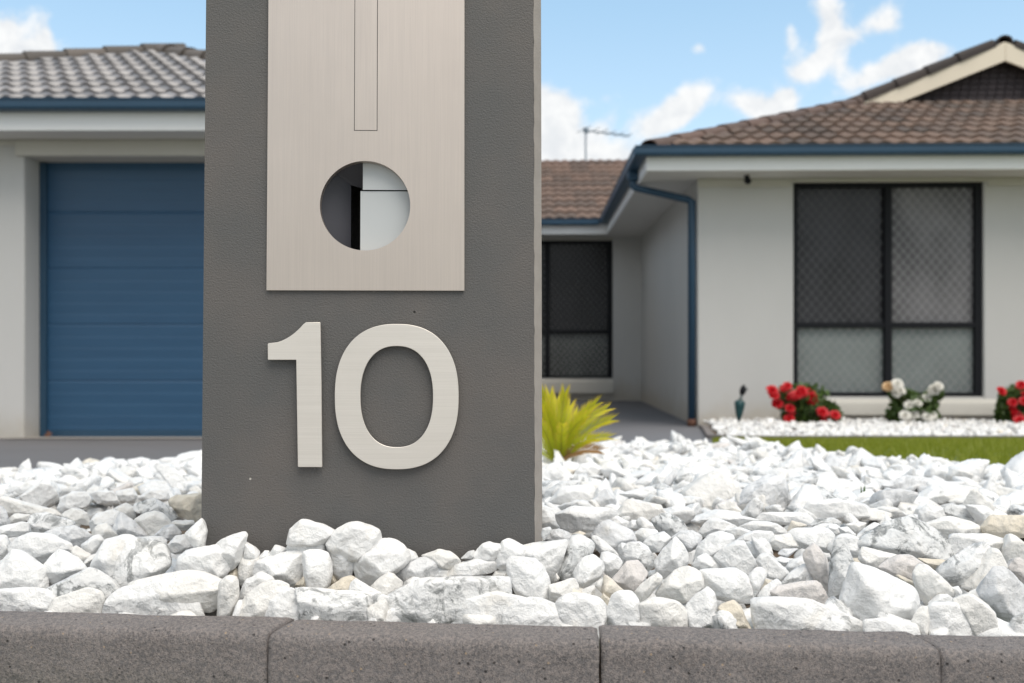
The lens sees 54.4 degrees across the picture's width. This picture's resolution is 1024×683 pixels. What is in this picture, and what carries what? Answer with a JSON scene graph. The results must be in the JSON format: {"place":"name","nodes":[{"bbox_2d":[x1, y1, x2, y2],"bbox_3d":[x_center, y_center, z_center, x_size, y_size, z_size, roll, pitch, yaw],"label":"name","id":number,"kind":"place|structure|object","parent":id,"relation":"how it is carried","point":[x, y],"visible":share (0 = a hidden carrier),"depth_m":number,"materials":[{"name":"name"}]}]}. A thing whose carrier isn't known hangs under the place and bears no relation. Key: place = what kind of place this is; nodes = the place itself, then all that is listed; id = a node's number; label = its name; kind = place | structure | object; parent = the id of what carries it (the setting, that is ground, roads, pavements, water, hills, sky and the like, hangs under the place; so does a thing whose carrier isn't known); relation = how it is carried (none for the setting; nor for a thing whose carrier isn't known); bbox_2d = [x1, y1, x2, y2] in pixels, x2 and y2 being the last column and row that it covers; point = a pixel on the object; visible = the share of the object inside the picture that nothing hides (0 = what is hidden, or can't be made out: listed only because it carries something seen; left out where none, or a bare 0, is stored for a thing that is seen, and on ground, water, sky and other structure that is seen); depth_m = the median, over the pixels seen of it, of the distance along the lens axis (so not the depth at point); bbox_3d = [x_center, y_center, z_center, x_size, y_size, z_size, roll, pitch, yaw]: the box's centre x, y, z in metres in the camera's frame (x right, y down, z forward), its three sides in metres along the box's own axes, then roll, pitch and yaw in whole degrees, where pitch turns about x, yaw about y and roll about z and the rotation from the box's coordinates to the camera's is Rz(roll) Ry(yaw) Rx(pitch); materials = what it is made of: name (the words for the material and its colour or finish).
{"place":"outdoors","nodes":[
{"label":"outdoors","id":0,"kind":"place"},
{"bbox_2d":[0,438,201,468],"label":"driveway","id":1,"kind":"structure","parent":0,"point":[16,452],"depth_m":4.74,"materials":[{"name":"concrete"}]},
{"bbox_2d":[20,437,201,437],"bbox_3d":[-2.410,0.704,7.305,2.420,0.053,0.650,0,0,0],"label":"door threshold","id":2,"kind":"object","parent":1,"relation":"on","point":[110,437],"depth_m":7.33,"materials":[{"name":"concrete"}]},
{"bbox_2d":[44,430,51,436],"bbox_3d":[-3.503,0.697,7.520,0.062,0.050,0.021,0,0,-18],"label":"dry leaf","id":3,"kind":"object","parent":2,"relation":"on","point":[48,433],"visible":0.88,"depth_m":7.52,"materials":[{"name":"brown plant"}]},
{"bbox_2d":[0,0,1023,160],"label":"sky","id":4,"kind":"structure","parent":0,"point":[644,70],"materials":[{"name":"blue"}]},
{"bbox_2d":[543,401,712,442],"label":"path","id":5,"kind":"structure","parent":0,"point":[646,421],"depth_m":9.23,"materials":[{"name":"concrete"}]},
{"bbox_2d":[712,435,1023,464],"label":"lawn","id":6,"kind":"structure","parent":0,"point":[1002,450],"depth_m":3.81,"materials":[{"name":"plant"}]},
{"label":"ground","id":7,"kind":"structure","parent":0,"visible":0},
{"bbox_2d":[0,43,205,437],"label":"garage","id":8,"kind":"structure","parent":7,"relation":"on","point":[102,161],"depth_m":7.62,"materials":[{"name":"white paint"}]},
{"bbox_2d":[40,162,204,436],"bbox_3d":[-2.400,-0.338,7.635,2.396,2.155,0.110,0,0,0],"label":"roller door","id":9,"kind":"structure","parent":8,"relation":"in","point":[122,244],"depth_m":7.62,"materials":[{"name":"blue metal"}]},
{"bbox_2d":[201,0,541,615],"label":"letterbox pillar","id":10,"kind":"structure","parent":7,"relation":"on","point":[372,319],"depth_m":1.06,"materials":[{"name":"grey concrete"}]},
{"bbox_2d":[360,191,409,249],"label":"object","id":11,"kind":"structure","parent":10,"relation":"in","point":[384,215],"depth_m":1.07,"materials":[{"name":"white paper"}]},
{"bbox_2d":[0,430,1023,653],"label":"stone bed","id":12,"kind":"object","parent":7,"relation":"on","point":[727,532],"visible":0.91,"depth_m":1.03,"materials":[{"name":"stone"}]},
{"bbox_2d":[542,381,618,461],"bbox_3d":[0.109,0.210,2.408,0.333,0.298,0.235,0,0,-15],"label":"cycad","id":13,"kind":"object","parent":12,"relation":"on","point":[562,441],"visible":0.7,"depth_m":2.39,"materials":[{"name":"green plant"}]},
{"bbox_2d":[541,35,1023,426],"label":"house","id":14,"kind":"structure","parent":7,"relation":"on","point":[853,254],"depth_m":8.84,"materials":[{"name":"paint"}]},
{"bbox_2d":[542,241,611,377],"bbox_3d":[0.520,-0.446,13.843,1.746,1.904,0.080,0,0,2],"label":"window","id":15,"kind":"structure","parent":14,"relation":"in","point":[577,275],"depth_m":13.85,"materials":[{"name":"grey glass"}]},
{"bbox_2d":[577,126,630,160],"bbox_3d":[1.628,-3.208,17.040,0.901,0.841,0.560,0,0,-19],"label":"tv antenna","id":16,"kind":"object","parent":14,"relation":"on","point":[585,130],"visible":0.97,"depth_m":16.92,"materials":[{"name":"metal"}]},
{"bbox_2d":[744,175,750,184],"bbox_3d":[2.037,-1.397,8.612,0.060,0.082,0.065,0,0,0],"label":"eave light","id":17,"kind":"object","parent":14,"relation":"attached to","point":[747,180],"visible":1,"depth_m":8.60,"materials":[{"name":"black metal"}]},
{"bbox_2d":[793,182,981,395],"bbox_3d":[3.321,-0.461,8.833,1.656,1.886,0.080,0,0,2],"label":"window","id":18,"kind":"structure","parent":14,"relation":"in","point":[887,277],"depth_m":8.85,"materials":[{"name":"grey glass"}]},
{"bbox_2d":[699,425,1023,439],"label":"bed edging","id":19,"kind":"object","parent":7,"relation":"on","point":[708,432],"visible":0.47,"depth_m":6.23,"materials":[{"name":"concrete"}]},
{"bbox_2d":[703,417,1023,434],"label":"white gravel bed","id":20,"kind":"object","parent":7,"relation":"on","point":[843,426],"visible":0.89,"depth_m":7.24,"materials":[{"name":"white gravel"}]},
{"bbox_2d":[734,385,747,421],"bbox_3d":[1.903,0.569,8.302,0.099,0.417,0.091,0,0,-23],"label":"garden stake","id":21,"kind":"object","parent":20,"relation":"on","point":[739,406],"visible":0.95,"depth_m":8.28,"materials":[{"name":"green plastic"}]},
{"bbox_2d":[766,381,843,422],"bbox_3d":[2.427,0.540,8.312,0.682,0.423,0.422,0,0,0],"label":"rose bush","id":22,"kind":"object","parent":20,"relation":"on","point":[804,403],"visible":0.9,"depth_m":8.20,"materials":[{"name":"red plant"}]},
{"bbox_2d":[882,379,944,422],"bbox_3d":[3.339,0.528,8.318,0.571,0.449,0.429,0,0,0],"label":"rose bush","id":23,"kind":"object","parent":20,"relation":"on","point":[907,405],"visible":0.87,"depth_m":8.20,"materials":[{"name":"white plant"}]},
{"bbox_2d":[992,381,1023,422],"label":"rose bush","id":24,"kind":"object","parent":20,"relation":"on","point":[1009,405],"visible":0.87,"depth_m":8.21,"materials":[{"name":"red plant"}]},
{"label":"footpath","id":25,"kind":"structure","parent":0,"visible":0},
{"bbox_2d":[0,611,1023,682],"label":"kerb","id":26,"kind":"structure","parent":25,"relation":"on","point":[55,647],"depth_m":0.86,"materials":[{"name":"concrete"}]}
]}

